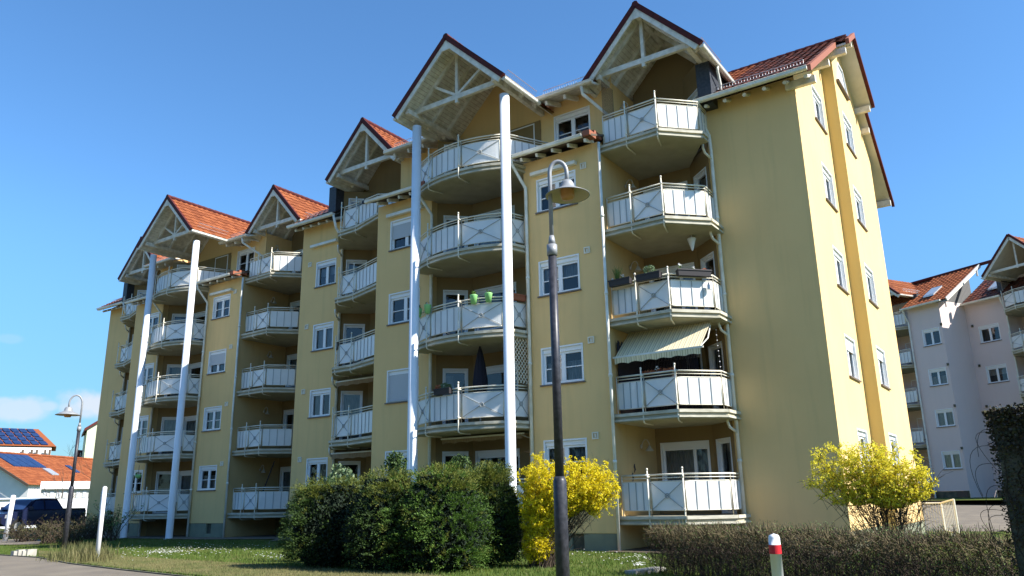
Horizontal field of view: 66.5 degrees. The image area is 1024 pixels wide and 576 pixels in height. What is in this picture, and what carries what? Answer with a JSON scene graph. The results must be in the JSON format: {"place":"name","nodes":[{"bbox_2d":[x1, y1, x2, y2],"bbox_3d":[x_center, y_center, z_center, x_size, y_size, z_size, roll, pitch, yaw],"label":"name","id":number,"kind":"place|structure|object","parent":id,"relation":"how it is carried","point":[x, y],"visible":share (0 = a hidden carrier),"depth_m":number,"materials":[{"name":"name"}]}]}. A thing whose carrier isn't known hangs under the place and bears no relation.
{"place":"outdoors","nodes":[
{"label":"outdoors","id":0,"kind":"place"},
{"bbox_2d":[0,555,169,575],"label":"road","id":1,"kind":"structure","parent":0,"point":[18,566],"depth_m":17.73,"materials":[{"name":"grey asphalt"}]},
{"bbox_2d":[38,550,444,575],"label":"dry grass strip","id":2,"kind":"object","parent":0,"point":[119,561],"visible":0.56,"depth_m":17.35,"materials":[{"name":"plant"}]},
{"bbox_2d":[39,545,120,563],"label":"weed clump","id":3,"kind":"object","parent":2,"relation":"on","point":[76,555],"visible":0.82,"depth_m":20.69,"materials":[{"name":"plant"}]},
{"bbox_2d":[43,541,130,560],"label":"weed clump","id":4,"kind":"object","parent":2,"relation":"on","point":[88,546],"visible":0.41,"depth_m":22.86,"materials":[{"name":"green plant"}]},
{"bbox_2d":[0,530,1018,575],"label":"lawn","id":5,"kind":"structure","parent":0,"point":[197,546],"depth_m":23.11,"materials":[{"name":"green plant"}]},
{"bbox_2d":[2,495,15,540],"bbox_3d":[-23.125,10.610,35.898,0.288,2.112,0.213,8,-18,-29],"label":"marker post","id":6,"kind":"object","parent":5,"relation":"on","point":[10,510],"visible":0.79,"depth_m":35.87,"materials":[{"name":"white paint"}]},
{"bbox_2d":[0,517,49,541],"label":"bare bush","id":7,"kind":"object","parent":5,"relation":"on","point":[21,536],"visible":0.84,"depth_m":34.24,"materials":[{"name":"brown plant"}]},
{"bbox_2d":[17,515,83,543],"bbox_3d":[-19.055,10.015,32.553,3.030,1.269,2.102,-13,-19,38],"label":"bare bush","id":8,"kind":"object","parent":5,"relation":"on","point":[45,536],"visible":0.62,"depth_m":32.37,"materials":[{"name":"brown plant"}]},
{"bbox_2d":[55,395,82,550],"bbox_3d":[-14.080,5.823,24.356,0.720,5.017,0.763,-11,-18,33],"label":"street lamp","id":9,"kind":"object","parent":5,"relation":"on","point":[68,411],"visible":0.99,"depth_m":24.50,"materials":[{"name":"grey metal"}]},
{"bbox_2d":[37,511,112,544],"bbox_3d":[-17.519,9.581,31.232,2.629,1.351,2.151,-11,-18,33],"label":"bare bush","id":10,"kind":"object","parent":5,"relation":"on","point":[75,525],"visible":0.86,"depth_m":31.09,"materials":[{"name":"plant"}]},
{"bbox_2d":[0,554,187,575],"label":"road edge","id":11,"kind":"object","parent":5,"relation":"on","point":[103,567],"visible":0.54,"depth_m":17.79,"materials":[{"name":"concrete"}]},
{"bbox_2d":[70,509,130,538],"bbox_3d":[-19.532,11.086,36.715,2.894,1.414,2.382,-11,-18,33],"label":"bare bush","id":12,"kind":"object","parent":5,"relation":"on","point":[89,536],"visible":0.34,"depth_m":36.34,"materials":[{"name":"plant"}]},
{"bbox_2d":[95,486,106,557],"bbox_3d":[-11.252,6.462,21.372,0.121,2.008,0.124,-11,-18,33],"label":"marker post","id":13,"kind":"object","parent":5,"relation":"on","point":[101,519],"visible":0.79,"depth_m":21.36,"materials":[{"name":"white paint"}]},
{"bbox_2d":[79,500,143,540],"bbox_3d":[-17.642,10.273,34.544,2.592,1.764,2.329,-5,-16,15],"label":"bare bush","id":14,"kind":"object","parent":5,"relation":"on","point":[109,519],"visible":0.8,"depth_m":34.27,"materials":[{"name":"brown plant"}]},
{"bbox_2d":[37,533,286,540],"bbox_3d":[-16.977,12.266,38.680,22.000,0.008,5.500,-11,-18,33],"label":"gravel strip","id":15,"kind":"object","parent":5,"relation":"on","point":[275,537],"visible":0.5,"depth_m":35.29,"materials":[{"name":"gravel"}]},
{"bbox_2d":[272,473,366,569],"bbox_3d":[-4.063,5.348,17.696,2.595,2.288,2.039,9,-18,-31],"label":"conifer shrub","id":16,"kind":"object","parent":5,"relation":"on","point":[318,511],"visible":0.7,"depth_m":17.12,"materials":[{"name":"green plant"}]},
{"bbox_2d":[323,463,359,488],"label":"laurel bush","id":17,"kind":"object","parent":5,"relation":"on","point":[341,472],"visible":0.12,"depth_m":19.25,"materials":[{"name":"green plant"}]},
{"bbox_2d":[338,465,426,571],"bbox_3d":[-2.644,4.934,16.655,2.395,2.333,2.360,-11,-18,33],"label":"conifer shrub","id":18,"kind":"object","parent":5,"relation":"on","point":[360,524],"visible":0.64,"depth_m":16.04,"materials":[{"name":"green plant"}]},
{"bbox_2d":[383,450,407,474],"bbox_3d":[-2.781,5.156,18.500,0.600,2.602,0.599,-11,-18,33],"label":"conifer sapling","id":19,"kind":"object","parent":5,"relation":"on","point":[390,460],"visible":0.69,"depth_m":18.68,"materials":[{"name":"green plant"}]},
{"bbox_2d":[371,460,502,574],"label":"conifer shrub","id":20,"kind":"object","parent":5,"relation":"on","point":[440,511],"visible":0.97,"depth_m":15.63,"materials":[{"name":"green plant"}]},
{"bbox_2d":[449,454,472,474],"bbox_3d":[-1.175,5.033,17.869,0.579,2.450,0.592,-11,-18,33],"label":"conifer sapling","id":21,"kind":"object","parent":5,"relation":"on","point":[460,458],"visible":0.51,"depth_m":18.06,"materials":[{"name":"green plant"}]},
{"bbox_2d":[454,460,527,568],"bbox_3d":[-0.477,5.014,17.223,1.916,2.423,2.202,-11,-18,33],"label":"conifer shrub","id":22,"kind":"object","parent":5,"relation":"on","point":[494,482],"visible":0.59,"depth_m":16.81,"materials":[{"name":"green plant"}]},
{"bbox_2d":[545,160,589,575],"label":"street lamp","id":23,"kind":"object","parent":5,"relation":"on","point":[567,191],"visible":1,"depth_m":9.30,"materials":[{"name":"grey metal"}]},
{"bbox_2d":[516,451,621,568],"bbox_3d":[1.214,4.689,16.426,2.395,2.575,1.405,-5,-16,16],"label":"forsythia bush","id":24,"kind":"object","parent":5,"relation":"on","point":[537,504],"visible":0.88,"depth_m":16.23,"materials":[{"name":"yellow plant"}]},
{"bbox_2d":[607,546,859,556],"bbox_3d":[5.568,6.719,19.945,5.900,0.010,2.500,-11,-18,33],"label":"soil bed","id":25,"kind":"object","parent":5,"relation":"on","point":[641,549],"depth_m":20.71,"materials":[{"name":"brown soil"}]},
{"bbox_2d":[768,534,783,575],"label":"bollard","id":26,"kind":"object","parent":5,"relation":"on","point":[775,550],"visible":1,"depth_m":7.64,"materials":[{"name":"white paint"}]},
{"bbox_2d":[638,519,1018,575],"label":"clipped hedge","id":27,"kind":"object","parent":5,"relation":"on","point":[689,548],"visible":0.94,"depth_m":10.97,"materials":[{"name":"green plant"}]},
{"bbox_2d":[797,438,952,575],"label":"forsythia bush","id":28,"kind":"object","parent":5,"relation":"on","point":[875,486],"visible":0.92,"depth_m":12.73,"materials":[{"name":"yellow plant"}]},
{"bbox_2d":[921,499,959,535],"bbox_3d":[14.103,7.419,25.244,0.602,1.190,2.725,-3,-15,7],"label":"fence","id":29,"kind":"object","parent":5,"relation":"on","point":[954,509],"visible":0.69,"depth_m":25.95,"materials":[{"name":"beige wood"}]},
{"bbox_2d":[0,0,1023,491],"label":"sky","id":30,"kind":"structure","parent":0,"point":[109,109],"materials":[{"name":"blue"}]},
{"bbox_2d":[888,234,1023,497],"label":"pink apartment building","id":31,"kind":"structure","parent":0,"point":[960,349],"depth_m":52.60,"materials":[{"name":"grey"}]},
{"bbox_2d":[922,327,941,346],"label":"window","id":32,"kind":"structure","parent":31,"relation":"in","point":[931,337],"depth_m":53.84,"materials":[{"name":"white plastic"}]},
{"bbox_2d":[928,367,947,386],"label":"window","id":33,"kind":"structure","parent":31,"relation":"in","point":[937,376],"depth_m":53.02,"materials":[{"name":"white plastic"}]},
{"bbox_2d":[934,408,955,427],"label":"window","id":34,"kind":"structure","parent":31,"relation":"in","point":[944,417],"depth_m":52.17,"materials":[{"name":"white plastic"}]},
{"bbox_2d":[941,450,962,469],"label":"window","id":35,"kind":"structure","parent":31,"relation":"in","point":[951,460],"depth_m":51.44,"materials":[{"name":"white plastic"}]},
{"bbox_2d":[978,323,1001,343],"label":"window","id":36,"kind":"structure","parent":31,"relation":"in","point":[991,332],"depth_m":52.95,"materials":[{"name":"white plastic"}]},
{"bbox_2d":[985,363,1008,383],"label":"window","id":37,"kind":"structure","parent":31,"relation":"in","point":[995,373],"depth_m":52.13,"materials":[{"name":"white plastic"}]},
{"bbox_2d":[921,496,1010,531],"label":"wall","id":38,"kind":"structure","parent":0,"point":[969,512],"depth_m":35.79,"materials":[{"name":"concrete"}]},
{"bbox_2d":[970,402,1023,575],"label":"ivy pillar","id":39,"kind":"structure","parent":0,"point":[1006,432],"depth_m":7.41,"materials":[{"name":"plant"}]},
{"label":"ground","id":40,"kind":"structure","parent":0,"visible":0},
{"bbox_2d":[0,428,55,454],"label":"solar roof building","id":41,"kind":"structure","parent":40,"relation":"on","point":[32,441],"depth_m":118.42,"materials":[{"name":"tile"}]},
{"bbox_2d":[0,498,85,533],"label":"pickup truck","id":42,"kind":"object","parent":40,"relation":"on","point":[33,511],"visible":0.5,"depth_m":40.76,"materials":[{"name":"blue paint"}]},
{"bbox_2d":[0,497,87,528],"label":"screen fence","id":43,"kind":"object","parent":40,"relation":"on","point":[77,503],"visible":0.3,"depth_m":64.13,"materials":[{"name":"white paint"}]},
{"bbox_2d":[0,451,92,497],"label":"orange roof house","id":44,"kind":"structure","parent":40,"relation":"on","point":[22,475],"depth_m":80.83,"materials":[{"name":"tile"}]},
{"bbox_2d":[40,481,89,502],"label":"veranda","id":45,"kind":"object","parent":40,"relation":"on","point":[82,488],"visible":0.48,"depth_m":69.70,"materials":[{"name":"grey"}]},
{"bbox_2d":[81,421,97,479],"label":"pale green building","id":46,"kind":"structure","parent":40,"relation":"on","point":[89,433],"depth_m":100.24,"materials":[{"name":"paint"}]},
{"bbox_2d":[85,1,924,550],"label":"apartment building","id":47,"kind":"structure","parent":40,"relation":"on","point":[231,373],"depth_m":25.33,"materials":[{"name":"paint"}]},
{"bbox_2d":[129,415,148,439],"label":"window","id":48,"kind":"structure","parent":47,"relation":"in","point":[143,422],"depth_m":40.67,"materials":[{"name":"white plastic"}]},
{"bbox_2d":[152,471,170,513],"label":"balcony door","id":49,"kind":"structure","parent":47,"relation":"in","point":[163,478],"depth_m":39.84,"materials":[{"name":"white plastic"}]},
{"bbox_2d":[158,417,176,453],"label":"balcony door","id":50,"kind":"structure","parent":47,"relation":"in","point":[168,423],"depth_m":40.54,"materials":[{"name":"glass"}]},
{"bbox_2d":[164,364,180,396],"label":"balcony door","id":51,"kind":"structure","parent":47,"relation":"in","point":[172,369],"depth_m":41.30,"materials":[{"name":"grey glass"}]},
{"bbox_2d":[176,470,191,502],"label":"window","id":52,"kind":"structure","parent":47,"relation":"in","point":[184,477],"depth_m":39.64,"materials":[{"name":"white plastic"}]},
{"bbox_2d":[181,415,195,446],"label":"window","id":53,"kind":"structure","parent":47,"relation":"in","point":[189,422],"depth_m":40.40,"materials":[{"name":"grey glass"}]},
{"bbox_2d":[186,362,200,393],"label":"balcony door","id":54,"kind":"structure","parent":47,"relation":"in","point":[194,368],"depth_m":41.20,"materials":[{"name":"black glass"}]},
{"bbox_2d":[197,465,216,490],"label":"window","id":55,"kind":"structure","parent":47,"relation":"in","point":[207,474],"depth_m":36.76,"materials":[{"name":"white plastic"}]},
{"bbox_2d":[201,406,221,431],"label":"window","id":56,"kind":"structure","parent":47,"relation":"in","point":[212,415],"depth_m":37.61,"materials":[{"name":"white plastic"}]},
{"bbox_2d":[206,348,226,374],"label":"window","id":57,"kind":"structure","parent":47,"relation":"in","point":[217,359],"depth_m":38.18,"materials":[{"name":"white plastic"}]},
{"bbox_2d":[211,294,230,320],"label":"window","id":58,"kind":"structure","parent":47,"relation":"in","point":[221,304],"depth_m":39.05,"materials":[{"name":"white plastic"}]},
{"bbox_2d":[236,247,254,270],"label":"window","id":59,"kind":"structure","parent":47,"relation":"in","point":[244,256],"depth_m":40.76,"materials":[{"name":"white plastic"}]},
{"bbox_2d":[279,466,290,496],"bbox_3d":[-10.438,9.474,37.552,1.630,1.730,0.680,-11,-18,33],"label":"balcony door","id":60,"kind":"structure","parent":47,"relation":"in","point":[285,472],"depth_m":37.84,"materials":[{"name":"white plastic"}]},
{"bbox_2d":[283,409,293,442],"bbox_3d":[-10.488,6.822,38.278,1.630,1.730,0.680,-11,-18,33],"label":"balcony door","id":61,"kind":"structure","parent":47,"relation":"in","point":[288,417],"depth_m":38.60,"materials":[{"name":"white plastic"}]},
{"bbox_2d":[305,457,327,485],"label":"window","id":62,"kind":"structure","parent":47,"relation":"in","point":[315,466],"depth_m":31.19,"materials":[{"name":"white plastic"}]},
{"bbox_2d":[307,388,330,418],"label":"window","id":63,"kind":"structure","parent":47,"relation":"in","point":[319,403],"depth_m":31.98,"materials":[{"name":"white plastic"}]},
{"bbox_2d":[310,321,333,351],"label":"window","id":64,"kind":"structure","parent":47,"relation":"in","point":[322,333],"depth_m":32.58,"materials":[{"name":"white plastic"}]},
{"bbox_2d":[314,258,336,288],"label":"window","id":65,"kind":"structure","parent":47,"relation":"in","point":[325,270],"depth_m":33.37,"materials":[{"name":"white plastic"}]},
{"bbox_2d":[338,461,360,479],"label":"balcony door","id":66,"kind":"structure","parent":47,"relation":"in","point":[354,465],"depth_m":30.66,"materials":[{"name":"white plastic"}]},
{"bbox_2d":[339,391,362,439],"bbox_3d":[-6.414,5.164,31.155,0.860,2.080,0.279,1,-15,-8],"label":"balcony door","id":67,"kind":"structure","parent":47,"relation":"in","point":[354,399],"depth_m":31.35,"materials":[{"name":"grey glass"}]},
{"bbox_2d":[342,324,364,365],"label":"balcony door","id":68,"kind":"structure","parent":47,"relation":"in","point":[356,329],"depth_m":32.12,"materials":[{"name":"white plastic"}]},
{"bbox_2d":[345,260,366,294],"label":"balcony door","id":69,"kind":"structure","parent":47,"relation":"in","point":[349,263],"depth_m":32.83,"materials":[{"name":"white plastic"}]},
{"bbox_2d":[384,366,418,404],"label":"window","id":70,"kind":"structure","parent":47,"relation":"in","point":[397,380],"depth_m":26.80,"materials":[{"name":"white plastic"}]},
{"bbox_2d":[386,288,419,325],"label":"window","id":71,"kind":"structure","parent":47,"relation":"in","point":[399,302],"depth_m":27.73,"materials":[{"name":"white plastic"}]},
{"bbox_2d":[388,213,420,251],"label":"window","id":72,"kind":"structure","parent":47,"relation":"in","point":[400,230],"depth_m":28.34,"materials":[{"name":"white plastic"}]},
{"bbox_2d":[433,383,452,395],"bbox_3d":[-2.139,3.112,24.228,0.720,0.387,0.284,-11,-18,33],"label":"window box","id":73,"kind":"object","parent":47,"relation":"attached to","point":[446,389],"visible":1,"depth_m":24.13,"materials":[{"name":"grey"}]},
{"bbox_2d":[442,451,467,474],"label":"balcony door","id":74,"kind":"structure","parent":47,"relation":"in","point":[447,456],"depth_m":25.73,"materials":[{"name":"white plastic"}]},
{"bbox_2d":[442,368,467,423],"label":"balcony door","id":75,"kind":"structure","parent":47,"relation":"in","point":[450,376],"depth_m":26.52,"materials":[{"name":"glass"}]},
{"bbox_2d":[443,290,467,335],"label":"balcony door","id":76,"kind":"structure","parent":47,"relation":"in","point":[449,296],"depth_m":27.25,"materials":[{"name":"white plastic"}]},
{"bbox_2d":[443,215,467,252],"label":"balcony door","id":77,"kind":"structure","parent":47,"relation":"in","point":[447,218],"depth_m":27.91,"materials":[{"name":"white plastic"}]},
{"bbox_2d":[473,346,487,420],"bbox_3d":[-1.004,3.079,24.753,0.490,2.555,0.492,-11,-18,33],"label":"parasol","id":78,"kind":"object","parent":47,"relation":"on","point":[480,376],"visible":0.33,"depth_m":24.69,"materials":[{"name":"black fabric"}]},
{"bbox_2d":[474,205,514,245],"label":"window","id":79,"kind":"structure","parent":47,"relation":"in","point":[513,206],"depth_m":27.48,"materials":[{"name":"white plastic"}]},
{"bbox_2d":[475,282,516,330],"bbox_3d":[-0.407,0.764,26.725,1.830,1.610,0.680,-11,-18,33],"label":"window","id":80,"kind":"structure","parent":47,"relation":"in","point":[497,290],"depth_m":26.91,"materials":[{"name":"white plastic"}]},
{"bbox_2d":[475,448,519,484],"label":"window","id":81,"kind":"structure","parent":47,"relation":"in","point":[498,456],"depth_m":25.50,"materials":[{"name":"white plastic"}]},
{"bbox_2d":[486,363,517,390],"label":"window","id":82,"kind":"structure","parent":47,"relation":"in","point":[495,374],"depth_m":26.44,"materials":[{"name":"grey glass"}]},
{"bbox_2d":[514,337,527,383],"bbox_3d":[0.260,2.208,23.742,0.652,1.456,0.024,12,-20,-40],"label":"trellis","id":83,"kind":"object","parent":47,"relation":"attached to","point":[521,361],"visible":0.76,"depth_m":23.75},
{"bbox_2d":[535,170,577,214],"bbox_3d":[1.549,-2.935,24.842,1.530,1.220,0.680,-11,-18,33],"label":"window","id":84,"kind":"structure","parent":47,"relation":"in","point":[541,184],"depth_m":24.96,"materials":[{"name":"white plastic"}]},
{"bbox_2d":[537,253,581,297],"bbox_3d":[1.598,-0.283,24.116,1.530,1.220,0.680,-11,-18,33],"label":"window","id":85,"kind":"structure","parent":47,"relation":"in","point":[568,271],"depth_m":24.07,"materials":[{"name":"white plastic"}]},
{"bbox_2d":[540,343,585,386],"bbox_3d":[1.648,2.369,23.390,1.530,1.220,0.680,-11,-18,33],"label":"window","id":86,"kind":"structure","parent":47,"relation":"in","point":[571,355],"depth_m":23.28,"materials":[{"name":"white plastic"}]},
{"bbox_2d":[543,438,587,479],"bbox_3d":[1.698,5.021,22.664,1.530,1.220,0.680,-11,-18,33],"label":"window","id":87,"kind":"structure","parent":47,"relation":"in","point":[576,447],"depth_m":22.58,"materials":[{"name":"white plastic"}]},
{"bbox_2d":[554,105,590,140],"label":"window","id":88,"kind":"structure","parent":47,"relation":"in","point":[571,123],"depth_m":26.67,"materials":[{"name":"white plastic"}]},
{"bbox_2d":[601,80,613,118],"bbox_3d":[3.087,-5.925,25.103,0.006,1.350,0.822,-11,-18,33],"label":"balcony net","id":89,"kind":"object","parent":47,"relation":"attached to","point":[605,98],"visible":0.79,"depth_m":25.08,"materials":[{"name":"grey"}]},
{"bbox_2d":[608,266,632,287],"bbox_3d":[3.145,-0.366,22.742,0.734,0.620,0.388,-11,-18,33],"label":"window box","id":90,"kind":"object","parent":47,"relation":"attached to","point":[617,281],"visible":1,"depth_m":22.66,"materials":[{"name":"grey plastic"}]},
{"bbox_2d":[634,265,661,282],"bbox_3d":[3.865,-0.444,22.178,0.791,0.446,0.331,-11,-18,33],"label":"window box","id":91,"kind":"object","parent":47,"relation":"attached to","point":[649,275],"visible":1,"depth_m":22.09,"materials":[{"name":"grey plastic"}]},
{"bbox_2d":[639,366,673,380],"bbox_3d":[4.058,2.376,21.831,1.088,0.398,0.221,-12,-19,35],"label":"window box","id":92,"kind":"object","parent":47,"relation":"attached to","point":[658,370],"visible":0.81,"depth_m":21.75,"materials":[{"name":"grey"}]},
{"bbox_2d":[617,341,701,413],"bbox_3d":[4.295,2.562,22.682,1.838,2.160,1.690,-11,-18,33],"label":"privacy screen","id":93,"kind":"object","parent":47,"relation":"attached to","point":[630,368],"visible":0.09,"depth_m":23.10,"materials":[{"name":"black fabric"}]},
{"bbox_2d":[643,181,689,219],"bbox_3d":[5.212,-2.442,25.662,1.550,1.730,0.634,-11,-18,33],"label":"window","id":94,"kind":"structure","parent":47,"relation":"in","point":[684,182],"depth_m":25.63,"materials":[{"name":"white plastic"}]},
{"bbox_2d":[649,262,697,311],"bbox_3d":[5.261,0.210,24.936,1.550,1.730,0.634,-11,-18,33],"label":"window","id":95,"kind":"structure","parent":47,"relation":"in","point":[671,269],"depth_m":24.91,"materials":[{"name":"white plastic"}]},
{"bbox_2d":[660,440,711,480],"bbox_3d":[5.259,5.429,23.356,1.550,1.630,0.279,-11,-18,33],"label":"window","id":96,"kind":"structure","parent":47,"relation":"in","point":[694,456],"depth_m":23.52,"materials":[{"name":"white plastic"}]},
{"bbox_2d":[675,263,711,277],"bbox_3d":[5.128,-0.512,22.074,1.029,0.376,0.221,2,-16,-12],"label":"window box","id":97,"kind":"object","parent":47,"relation":"attached to","point":[685,272],"visible":1,"depth_m":21.98,"materials":[{"name":"grey plastic"}]},
{"bbox_2d":[693,166,707,216],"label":"balcony door","id":98,"kind":"structure","parent":47,"relation":"in","point":[700,178],"depth_m":24.75,"materials":[{"name":"white plastic"}]},
{"bbox_2d":[700,251,718,309],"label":"balcony door","id":99,"kind":"structure","parent":47,"relation":"in","point":[707,262],"depth_m":24.07,"materials":[{"name":"white plastic"}]},
{"bbox_2d":[708,341,727,408],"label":"balcony door","id":100,"kind":"structure","parent":47,"relation":"in","point":[714,364],"depth_m":23.28,"materials":[{"name":"black glass"}]},
{"bbox_2d":[716,437,737,514],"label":"balcony door","id":101,"kind":"structure","parent":47,"relation":"in","point":[723,445],"depth_m":22.54,"materials":[{"name":"white plastic"}]},
{"bbox_2d":[811,85,827,134],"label":"window","id":102,"kind":"structure","parent":47,"relation":"in","point":[817,101],"depth_m":25.95,"materials":[{"name":"white plastic"}]},
{"bbox_2d":[821,161,838,212],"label":"window","id":103,"kind":"structure","parent":47,"relation":"in","point":[827,177],"depth_m":25.24,"materials":[{"name":"white plastic"}]},
{"bbox_2d":[832,245,849,294],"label":"window","id":104,"kind":"structure","parent":47,"relation":"in","point":[838,257],"depth_m":24.53,"materials":[{"name":"white plastic"}]},
{"bbox_2d":[836,62,849,100],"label":"attic window","id":105,"kind":"structure","parent":47,"relation":"in","point":[840,79],"depth_m":27.87,"materials":[{"name":"white plastic"}]},
{"bbox_2d":[842,111,857,158],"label":"window","id":106,"kind":"structure","parent":47,"relation":"in","point":[847,126],"depth_m":27.87,"materials":[{"name":"white plastic"}]},
{"bbox_2d":[844,334,861,382],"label":"window","id":107,"kind":"structure","parent":47,"relation":"in","point":[849,343],"depth_m":23.78,"materials":[{"name":"white plastic"}]},
{"bbox_2d":[852,184,867,231],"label":"window","id":108,"kind":"structure","parent":47,"relation":"in","point":[857,197],"depth_m":27.16,"materials":[{"name":"white plastic"}]},
{"bbox_2d":[863,262,879,308],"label":"window","id":109,"kind":"structure","parent":47,"relation":"in","point":[868,273],"depth_m":26.44,"materials":[{"name":"white plastic"}]},
{"bbox_2d":[875,345,890,389],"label":"window","id":110,"kind":"structure","parent":47,"relation":"in","point":[880,353],"depth_m":25.70,"materials":[{"name":"white plastic"}]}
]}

